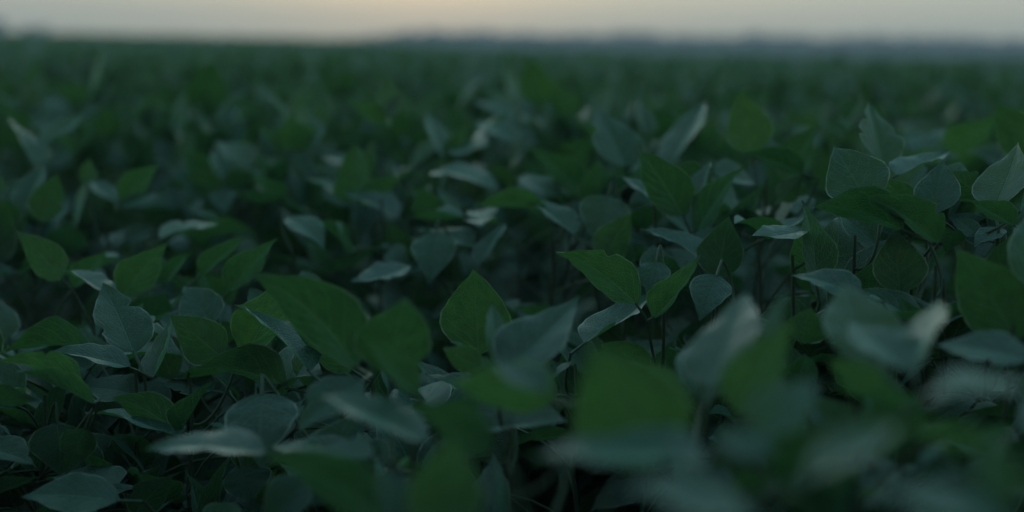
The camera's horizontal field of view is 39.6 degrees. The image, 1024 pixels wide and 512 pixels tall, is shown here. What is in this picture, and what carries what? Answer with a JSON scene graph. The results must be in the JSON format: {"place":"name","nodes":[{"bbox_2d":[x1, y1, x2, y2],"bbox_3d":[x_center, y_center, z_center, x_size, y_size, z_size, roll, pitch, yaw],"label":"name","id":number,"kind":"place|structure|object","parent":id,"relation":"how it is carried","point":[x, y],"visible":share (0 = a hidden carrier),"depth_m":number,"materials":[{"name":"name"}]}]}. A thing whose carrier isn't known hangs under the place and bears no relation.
{"place":"outdoors","nodes":[
{"label":"outdoors","id":0,"kind":"place"},
{"bbox_2d":[0,209,783,484],"bbox_3d":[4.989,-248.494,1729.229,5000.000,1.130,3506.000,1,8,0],"label":"ground","id":1,"kind":"structure","parent":0,"point":[156,437],"depth_m":4.88,"materials":[{"name":"soil"}]},
{"bbox_2d":[0,200,17,260],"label":"soybean plant","id":2,"kind":"object","parent":1,"relation":"on","point":[8,238],"visible":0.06,"depth_m":2.08,"materials":[{"name":"green plant"}]},
{"bbox_2d":[0,53,72,325],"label":"soybean plant","id":3,"kind":"object","parent":1,"relation":"on","point":[10,87],"visible":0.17,"depth_m":3.65,"materials":[{"name":"green plant"}]},
{"bbox_2d":[0,163,124,416],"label":"soybean plant","id":4,"kind":"object","parent":1,"relation":"on","point":[35,195],"visible":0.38,"depth_m":2.09,"materials":[{"name":"green plant"}]},
{"bbox_2d":[0,250,129,431],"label":"soybean plant","id":5,"kind":"object","parent":1,"relation":"on","point":[10,325],"visible":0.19,"depth_m":1.79,"materials":[{"name":"green plant"}]},
{"bbox_2d":[0,80,130,319],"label":"soybean plant","id":6,"kind":"object","parent":1,"relation":"on","point":[9,146],"visible":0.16,"depth_m":3.46,"materials":[{"name":"green plant"}]},
{"bbox_2d":[0,351,132,511],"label":"soybean plant","id":7,"kind":"object","parent":1,"relation":"on","point":[59,448],"visible":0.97,"depth_m":1.42,"materials":[{"name":"green plant"}]},
{"bbox_2d":[0,81,133,318],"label":"soybean plant","id":8,"kind":"object","parent":1,"relation":"on","point":[53,109],"visible":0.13,"depth_m":3.65,"materials":[{"name":"green plant"}]},
{"bbox_2d":[0,43,134,324],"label":"soybean plant","id":9,"kind":"object","parent":1,"relation":"on","point":[120,96],"visible":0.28,"depth_m":3.32,"materials":[{"name":"green plant"}]},
{"bbox_2d":[6,101,130,321],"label":"soybean plant","id":10,"kind":"object","parent":1,"relation":"on","point":[83,137],"visible":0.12,"depth_m":3.23,"materials":[{"name":"green plant"}]},
{"bbox_2d":[0,114,155,410],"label":"soybean plant","id":11,"kind":"object","parent":1,"relation":"on","point":[36,149],"visible":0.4,"depth_m":2.35,"materials":[{"name":"green plant"}]},
{"bbox_2d":[5,94,185,315],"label":"soybean plant","id":12,"kind":"object","parent":1,"relation":"on","point":[109,125],"visible":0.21,"depth_m":3.12,"materials":[{"name":"green plant"}]},
{"bbox_2d":[0,325,208,511],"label":"soybean plant","id":13,"kind":"object","parent":1,"relation":"on","point":[9,375],"visible":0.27,"depth_m":1.56,"materials":[{"name":"green plant"}]},
{"bbox_2d":[0,282,212,438],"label":"soybean plant","id":14,"kind":"object","parent":1,"relation":"on","point":[157,305],"visible":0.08,"depth_m":1.79,"materials":[{"name":"green plant"}]},
{"bbox_2d":[0,232,233,507],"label":"soybean plant","id":15,"kind":"object","parent":1,"relation":"on","point":[144,270],"visible":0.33,"depth_m":1.75,"materials":[{"name":"green plant"}]},
{"bbox_2d":[0,302,237,511],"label":"soybean plant","id":16,"kind":"object","parent":1,"relation":"on","point":[160,322],"visible":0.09,"depth_m":1.64,"materials":[{"name":"green plant"}]},
{"bbox_2d":[0,158,257,345],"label":"soybean plant","id":17,"kind":"object","parent":1,"relation":"on","point":[69,238],"visible":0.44,"depth_m":2.20,"materials":[{"name":"green plant"}]},
{"bbox_2d":[57,91,233,323],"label":"soybean plant","id":18,"kind":"object","parent":1,"relation":"on","point":[143,154],"visible":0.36,"depth_m":3.08,"materials":[{"name":"green plant"}]},
{"bbox_2d":[110,61,184,236],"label":"soybean plant","id":19,"kind":"object","parent":1,"relation":"on","point":[138,85],"visible":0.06,"depth_m":4.67,"materials":[{"name":"green plant"}]},
{"bbox_2d":[0,283,307,511],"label":"soybean plant","id":20,"kind":"object","parent":1,"relation":"on","point":[120,321],"visible":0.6,"depth_m":1.54,"materials":[{"name":"green plant"}]},
{"bbox_2d":[3,291,321,511],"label":"soybean plant","id":21,"kind":"object","parent":1,"relation":"on","point":[86,485],"visible":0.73,"depth_m":1.45,"materials":[{"name":"green plant"}]},
{"bbox_2d":[127,70,212,220],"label":"soybean plant","id":22,"kind":"object","parent":1,"relation":"on","point":[153,86],"visible":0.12,"depth_m":4.44,"materials":[{"name":"green plant"}]},
{"bbox_2d":[78,286,270,511],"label":"soybean plant","id":23,"kind":"object","parent":1,"relation":"on","point":[202,302],"visible":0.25,"depth_m":1.66,"materials":[{"name":"green plant"}]},
{"bbox_2d":[121,60,278,396],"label":"soybean plant","id":24,"kind":"object","parent":1,"relation":"on","point":[207,88],"visible":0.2,"depth_m":2.87,"materials":[{"name":"green plant"}]},
{"bbox_2d":[102,237,319,510],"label":"soybean plant","id":25,"kind":"object","parent":1,"relation":"on","point":[239,269],"visible":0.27,"depth_m":1.75,"materials":[{"name":"green plant"}]},
{"bbox_2d":[59,316,376,511],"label":"soybean plant","id":26,"kind":"object","parent":1,"relation":"on","point":[112,457],"visible":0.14,"depth_m":1.60,"materials":[{"name":"green plant"}]},
{"bbox_2d":[171,99,295,390],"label":"soybean plant","id":27,"kind":"object","parent":1,"relation":"on","point":[195,254],"visible":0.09,"depth_m":2.80,"materials":[{"name":"green plant"}]},
{"bbox_2d":[133,127,347,457],"bbox_3d":[-0.481,0.125,2.656,0.380,0.717,0.453,1,8,0],"label":"soybean plant","id":28,"kind":"object","parent":1,"relation":"on","point":[234,180],"visible":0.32,"depth_m":2.52,"materials":[{"name":"green plant"}]},
{"bbox_2d":[166,74,331,404],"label":"soybean plant","id":29,"kind":"object","parent":1,"relation":"on","point":[312,94],"visible":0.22,"depth_m":2.73,"materials":[{"name":"green plant"}]},
{"bbox_2d":[232,72,324,265],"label":"soybean plant","id":30,"kind":"object","parent":1,"relation":"on","point":[262,90],"visible":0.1,"depth_m":4.12,"materials":[{"name":"green plant"}]},
{"bbox_2d":[144,207,424,432],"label":"soybean plant","id":31,"kind":"object","parent":1,"relation":"on","point":[313,228],"visible":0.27,"depth_m":2.02,"materials":[{"name":"green plant"}]},
{"bbox_2d":[191,137,390,393],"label":"soybean plant","id":32,"kind":"object","parent":1,"relation":"on","point":[243,155],"visible":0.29,"depth_m":2.52,"materials":[{"name":"green plant"}]},
{"bbox_2d":[224,51,360,291],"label":"soybean plant","id":33,"kind":"object","parent":1,"relation":"on","point":[296,67],"visible":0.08,"depth_m":3.89,"materials":[{"name":"green plant"}]},
{"bbox_2d":[146,298,439,479],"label":"soybean plant","id":34,"kind":"object","parent":1,"relation":"on","point":[394,343],"visible":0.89,"depth_m":1.14,"materials":[{"name":"green plant"}]},
{"bbox_2d":[169,440,444,511],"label":"soybean plant","id":35,"kind":"object","parent":1,"relation":"on","point":[291,492],"visible":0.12,"depth_m":1.18,"materials":[{"name":"green plant"}]},
{"bbox_2d":[195,304,432,503],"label":"soybean plant","id":36,"kind":"object","parent":1,"relation":"on","point":[253,361],"visible":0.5,"depth_m":1.45,"materials":[{"name":"green plant"}]},
{"bbox_2d":[238,138,436,376],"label":"soybean plant","id":37,"kind":"object","parent":1,"relation":"on","point":[424,150],"visible":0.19,"depth_m":2.63,"materials":[{"name":"green plant"}]},
{"bbox_2d":[307,416,367,511],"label":"soybean plant","id":38,"kind":"object","parent":1,"relation":"on","point":[348,428],"visible":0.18,"depth_m":1.28,"materials":[{"name":"green plant"}]},
{"bbox_2d":[285,66,392,292],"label":"soybean plant","id":39,"kind":"object","parent":1,"relation":"on","point":[345,84],"visible":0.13,"depth_m":3.80,"materials":[{"name":"green plant"}]},
{"bbox_2d":[127,381,576,511],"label":"soybean plant","id":40,"kind":"object","parent":1,"relation":"on","point":[439,391],"visible":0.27,"depth_m":1.45,"materials":[{"name":"green plant"}]},
{"bbox_2d":[262,391,442,511],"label":"soybean plant","id":41,"kind":"object","parent":1,"relation":"on","point":[341,483],"visible":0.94,"depth_m":0.95,"materials":[{"name":"green plant"}]},
{"bbox_2d":[314,92,411,281],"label":"soybean plant","id":42,"kind":"object","parent":1,"relation":"on","point":[339,144],"visible":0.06,"depth_m":3.63,"materials":[{"name":"green plant"}]},
{"bbox_2d":[317,108,411,293],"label":"soybean plant","id":43,"kind":"object","parent":1,"relation":"on","point":[333,125],"visible":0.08,"depth_m":3.54,"materials":[{"name":"green plant"}]},
{"bbox_2d":[268,76,521,378],"bbox_3d":[-0.269,0.103,2.474,0.428,0.827,0.488,6,5,37],"label":"soybean plant","id":44,"kind":"object","parent":1,"relation":"on","point":[304,131],"visible":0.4,"depth_m":2.38,"materials":[{"name":"green plant"}]},
{"bbox_2d":[224,273,566,511],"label":"soybean plant","id":45,"kind":"object","parent":1,"relation":"on","point":[328,319],"visible":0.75,"depth_m":1.24,"materials":[{"name":"green plant"}]},
{"bbox_2d":[313,77,480,298],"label":"soybean plant","id":46,"kind":"object","parent":1,"relation":"on","point":[366,130],"visible":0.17,"depth_m":3.46,"materials":[{"name":"green plant"}]},
{"bbox_2d":[316,162,499,421],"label":"soybean plant","id":47,"kind":"object","parent":1,"relation":"on","point":[388,204],"visible":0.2,"depth_m":2.22,"materials":[{"name":"green plant"}]},
{"bbox_2d":[292,295,578,484],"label":"soybean plant","id":48,"kind":"object","parent":1,"relation":"on","point":[541,337],"visible":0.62,"depth_m":1.24,"materials":[{"name":"green plant"}]},
{"bbox_2d":[350,219,538,511],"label":"soybean plant","id":49,"kind":"object","parent":1,"relation":"on","point":[434,251],"visible":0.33,"depth_m":1.91,"materials":[{"name":"green plant"}]},
{"bbox_2d":[334,269,556,511],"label":"soybean plant","id":50,"kind":"object","parent":1,"relation":"on","point":[466,308],"visible":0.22,"depth_m":1.49,"materials":[{"name":"green plant"}]},
{"bbox_2d":[320,154,572,376],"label":"soybean plant","id":51,"kind":"object","parent":1,"relation":"on","point":[366,223],"visible":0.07,"depth_m":2.43,"materials":[{"name":"green plant"}]},
{"bbox_2d":[378,104,524,304],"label":"soybean plant","id":52,"kind":"object","parent":1,"relation":"on","point":[401,129],"visible":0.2,"depth_m":3.26,"materials":[{"name":"green plant"}]},
{"bbox_2d":[384,186,579,473],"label":"soybean plant","id":53,"kind":"object","parent":1,"relation":"on","point":[424,200],"visible":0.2,"depth_m":2.24,"materials":[{"name":"green plant"}]},
{"bbox_2d":[405,85,566,299],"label":"soybean plant","id":54,"kind":"object","parent":1,"relation":"on","point":[473,110],"visible":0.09,"depth_m":3.35,"materials":[{"name":"green plant"}]},
{"bbox_2d":[478,453,509,511],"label":"soybean plant","id":55,"kind":"object","parent":1,"relation":"on","point":[493,482],"visible":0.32,"depth_m":1.26,"materials":[{"name":"green plant"}]},
{"bbox_2d":[414,358,575,511],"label":"soybean plant","id":56,"kind":"object","parent":1,"relation":"on","point":[520,385],"visible":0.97,"depth_m":0.90,"materials":[{"name":"green plant"}]},
{"bbox_2d":[407,206,597,510],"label":"soybean plant","id":57,"kind":"object","parent":1,"relation":"on","point":[522,465],"visible":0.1,"depth_m":2.02,"materials":[{"name":"green plant"}]},
{"bbox_2d":[0,30,1023,125],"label":"soybean foliage","id":58,"kind":"object","parent":1,"relation":"on","point":[227,55],"visible":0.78,"depth_m":10.26,"materials":[{"name":"green plant"}]},
{"bbox_2d":[380,96,656,310],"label":"soybean plant","id":59,"kind":"object","parent":1,"relation":"on","point":[444,141],"visible":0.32,"depth_m":2.50,"materials":[{"name":"green plant"}]},
{"bbox_2d":[440,56,619,303],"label":"soybean plant","id":60,"kind":"object","parent":1,"relation":"on","point":[503,278],"visible":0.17,"depth_m":3.13,"materials":[{"name":"green plant"}]},
{"bbox_2d":[444,159,640,479],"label":"soybean plant","id":61,"kind":"object","parent":1,"relation":"on","point":[596,180],"visible":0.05,"depth_m":2.07,"materials":[{"name":"green plant"}]},
{"bbox_2d":[419,294,666,511],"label":"soybean plant","id":62,"kind":"object","parent":1,"relation":"on","point":[590,328],"visible":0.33,"depth_m":1.54,"materials":[{"name":"green plant"}]},
{"bbox_2d":[426,187,690,511],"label":"soybean plant","id":63,"kind":"object","parent":1,"relation":"on","point":[513,197],"visible":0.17,"depth_m":1.90,"materials":[{"name":"green plant"}]},
{"bbox_2d":[472,91,658,312],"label":"soybean plant","id":64,"kind":"object","parent":1,"relation":"on","point":[557,127],"visible":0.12,"depth_m":2.98,"materials":[{"name":"green plant"}]},
{"bbox_2d":[514,145,644,476],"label":"soybean plant","id":65,"kind":"object","parent":1,"relation":"on","point":[567,172],"visible":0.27,"depth_m":2.21,"materials":[{"name":"green plant"}]},
{"bbox_2d":[507,54,682,312],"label":"soybean plant","id":66,"kind":"object","parent":1,"relation":"on","point":[537,87],"visible":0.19,"depth_m":3.04,"materials":[{"name":"green plant"}]},
{"bbox_2d":[488,182,735,465],"bbox_3d":[0.133,0.255,1.894,0.401,0.701,0.374,6,9,30],"label":"soybean plant","id":67,"kind":"object","parent":1,"relation":"on","point":[606,220],"visible":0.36,"depth_m":1.86,"materials":[{"name":"green plant"}]},
{"bbox_2d":[513,160,712,511],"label":"soybean plant","id":68,"kind":"object","parent":1,"relation":"on","point":[640,203],"visible":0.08,"depth_m":1.96,"materials":[{"name":"green plant"}]},
{"bbox_2d":[549,203,707,486],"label":"soybean plant","id":69,"kind":"object","parent":1,"relation":"on","point":[670,337],"visible":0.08,"depth_m":1.78,"materials":[{"name":"green plant"}]},
{"bbox_2d":[405,346,852,511],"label":"soybean plant","id":70,"kind":"object","parent":1,"relation":"on","point":[618,392],"visible":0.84,"depth_m":0.80,"materials":[{"name":"green plant"}]},
{"bbox_2d":[512,159,755,498],"bbox_3d":[0.162,0.236,1.943,0.329,0.726,0.389,5,9,22],"label":"soybean plant","id":71,"kind":"object","parent":1,"relation":"on","point":[724,167],"visible":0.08,"depth_m":1.94,"materials":[{"name":"green plant"}]},
{"bbox_2d":[556,245,770,511],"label":"soybean plant","id":72,"kind":"object","parent":1,"relation":"on","point":[617,278],"visible":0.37,"depth_m":1.50,"materials":[{"name":"green plant"}]},
{"bbox_2d":[527,378,816,511],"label":"soybean plant","id":73,"kind":"object","parent":1,"relation":"on","point":[778,411],"visible":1,"depth_m":0.74,"materials":[{"name":"green plant"}]},
{"bbox_2d":[574,89,770,330],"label":"soybean plant","id":74,"kind":"object","parent":1,"relation":"on","point":[665,122],"visible":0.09,"depth_m":2.83,"materials":[{"name":"green plant"}]},
{"bbox_2d":[331,28,1023,59],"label":"treeline","id":75,"kind":"object","parent":1,"relation":"on","point":[908,45],"visible":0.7,"depth_m":242.00,"materials":[{"name":"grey plant"}]},
{"bbox_2d":[580,100,777,329],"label":"soybean plant","id":76,"kind":"object","parent":1,"relation":"on","point":[617,143],"visible":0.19,"depth_m":2.14,"materials":[{"name":"green plant"}]},
{"bbox_2d":[571,216,810,511],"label":"soybean plant","id":77,"kind":"object","parent":1,"relation":"on","point":[716,245],"visible":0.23,"depth_m":1.60,"materials":[{"name":"green plant"}]},
{"bbox_2d":[576,149,813,503],"bbox_3d":[0.205,0.240,1.811,0.407,0.757,0.363,-7,11,-43],"label":"soybean plant","id":78,"kind":"object","parent":1,"relation":"on","point":[681,199],"visible":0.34,"depth_m":1.75,"materials":[{"name":"green plant"}]},
{"bbox_2d":[668,67,748,156],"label":"soybean plant","id":79,"kind":"object","parent":1,"relation":"on","point":[707,83],"visible":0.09,"depth_m":4.56,"materials":[{"name":"green plant"}]},
{"bbox_2d":[601,91,821,325],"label":"soybean plant","id":80,"kind":"object","parent":1,"relation":"on","point":[703,144],"visible":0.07,"depth_m":2.75,"materials":[{"name":"green plant"}]},
{"bbox_2d":[601,236,903,460],"bbox_3d":[0.257,0.314,1.567,0.271,0.683,0.426,-6,11,-40],"label":"soybean plant","id":81,"kind":"object","parent":1,"relation":"on","point":[710,293],"visible":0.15,"depth_m":1.49,"materials":[{"name":"green plant"}]},
{"bbox_2d":[640,245,908,511],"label":"soybean plant","id":82,"kind":"object","parent":1,"relation":"on","point":[865,277],"visible":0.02,"depth_m":1.59,"materials":[{"name":"green plant"}]},
{"bbox_2d":[728,146,823,305],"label":"soybean plant","id":83,"kind":"object","parent":1,"relation":"on","point":[741,193],"visible":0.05,"depth_m":2.62,"materials":[{"name":"green plant"}]},
{"bbox_2d":[631,91,925,392],"bbox_3d":[0.331,0.192,1.929,0.353,0.823,0.354,-7,11,-44],"label":"soybean plant","id":84,"kind":"object","parent":1,"relation":"on","point":[749,129],"visible":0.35,"depth_m":1.92,"materials":[{"name":"green plant"}]},
{"bbox_2d":[654,291,914,509],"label":"soybean plant","id":85,"kind":"object","parent":1,"relation":"on","point":[731,360],"visible":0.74,"depth_m":1.00,"materials":[{"name":"green plant"}]},
{"bbox_2d":[710,102,860,291],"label":"soybean plant","id":86,"kind":"object","parent":1,"relation":"on","point":[809,120],"visible":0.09,"depth_m":3.35,"materials":[{"name":"green plant"}]},
{"bbox_2d":[654,185,921,394],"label":"soybean plant","id":87,"kind":"object","parent":1,"relation":"on","point":[686,297],"visible":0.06,"depth_m":1.84,"materials":[{"name":"green plant"}]},
{"bbox_2d":[680,200,944,485],"bbox_3d":[0.303,0.299,1.528,0.375,0.724,0.384,1,8,0],"label":"soybean plant","id":88,"kind":"object","parent":1,"relation":"on","point":[819,249],"visible":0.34,"depth_m":1.47,"materials":[{"name":"green plant"}]},
{"bbox_2d":[734,124,960,310],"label":"soybean plant","id":89,"kind":"object","parent":1,"relation":"on","point":[850,139],"visible":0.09,"depth_m":2.50,"materials":[{"name":"green plant"}]},
{"bbox_2d":[687,146,1023,511],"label":"soybean plant","id":90,"kind":"object","parent":1,"relation":"on","point":[849,169],"visible":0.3,"depth_m":1.51,"materials":[{"name":"green plant"}]},
{"bbox_2d":[825,70,907,249],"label":"soybean plant","id":91,"kind":"object","parent":1,"relation":"on","point":[874,92],"visible":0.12,"depth_m":3.94,"materials":[{"name":"green plant"}]},
{"bbox_2d":[741,92,995,308],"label":"soybean plant","id":92,"kind":"object","parent":1,"relation":"on","point":[962,139],"visible":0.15,"depth_m":2.34,"materials":[{"name":"green plant"}]},
{"bbox_2d":[781,186,987,461],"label":"soybean plant","id":93,"kind":"object","parent":1,"relation":"on","point":[900,263],"visible":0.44,"depth_m":1.42,"materials":[{"name":"green plant"}]},
{"bbox_2d":[746,301,1023,511],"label":"soybean plant","id":94,"kind":"object","parent":1,"relation":"on","point":[899,351],"visible":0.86,"depth_m":0.98,"materials":[{"name":"green plant"}]},
{"bbox_2d":[766,368,1023,511],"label":"soybean plant","id":95,"kind":"object","parent":1,"relation":"on","point":[999,480],"visible":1,"depth_m":0.62,"materials":[{"name":"green plant"}]},
{"bbox_2d":[789,217,1022,511],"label":"soybean plant","id":96,"kind":"object","parent":1,"relation":"on","point":[840,236],"visible":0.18,"depth_m":1.53,"materials":[{"name":"green plant"}]},
{"bbox_2d":[794,282,1023,511],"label":"soybean plant","id":97,"kind":"object","parent":1,"relation":"on","point":[834,490],"visible":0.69,"depth_m":0.96,"materials":[{"name":"green plant"}]},
{"bbox_2d":[811,162,1017,436],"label":"soybean plant","id":98,"kind":"object","parent":1,"relation":"on","point":[939,185],"visible":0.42,"depth_m":1.51,"materials":[{"name":"green plant"}]},
{"bbox_2d":[808,142,1023,511],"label":"soybean plant","id":99,"kind":"object","parent":1,"relation":"on","point":[996,190],"visible":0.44,"depth_m":1.51,"materials":[{"name":"green plant"}]},
{"bbox_2d":[817,101,1016,390],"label":"soybean plant","id":100,"kind":"object","parent":1,"relation":"on","point":[881,140],"visible":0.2,"depth_m":1.76,"materials":[{"name":"green plant"}]},
{"bbox_2d":[882,79,967,133],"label":"soybean plant","id":101,"kind":"object","parent":1,"relation":"on","point":[921,91],"visible":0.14,"depth_m":4.87,"materials":[{"name":"green plant"}]},
{"bbox_2d":[860,220,1023,511],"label":"soybean plant","id":102,"kind":"object","parent":1,"relation":"on","point":[990,297],"visible":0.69,"depth_m":1.25,"materials":[{"name":"green plant"}]},
{"bbox_2d":[889,130,1003,378],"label":"soybean plant","id":103,"kind":"object","parent":1,"relation":"on","point":[915,141],"visible":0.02,"depth_m":2.54,"materials":[{"name":"green plant"}]},
{"bbox_2d":[924,74,1009,130],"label":"soybean plant","id":104,"kind":"object","parent":1,"relation":"on","point":[945,105],"visible":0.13,"depth_m":5.36,"materials":[{"name":"green plant"}]},
{"bbox_2d":[936,227,1023,511],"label":"soybean plant","id":105,"kind":"object","parent":1,"relation":"on","point":[988,408],"visible":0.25,"depth_m":1.35,"materials":[{"name":"green plant"}]},
{"bbox_2d":[993,101,1023,390],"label":"soybean plant","id":106,"kind":"object","parent":1,"relation":"on","point":[1009,123],"visible":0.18,"depth_m":1.92,"materials":[{"name":"green plant"}]},
{"bbox_2d":[0,0,1023,50],"label":"sky","id":107,"kind":"structure","parent":0,"point":[993,19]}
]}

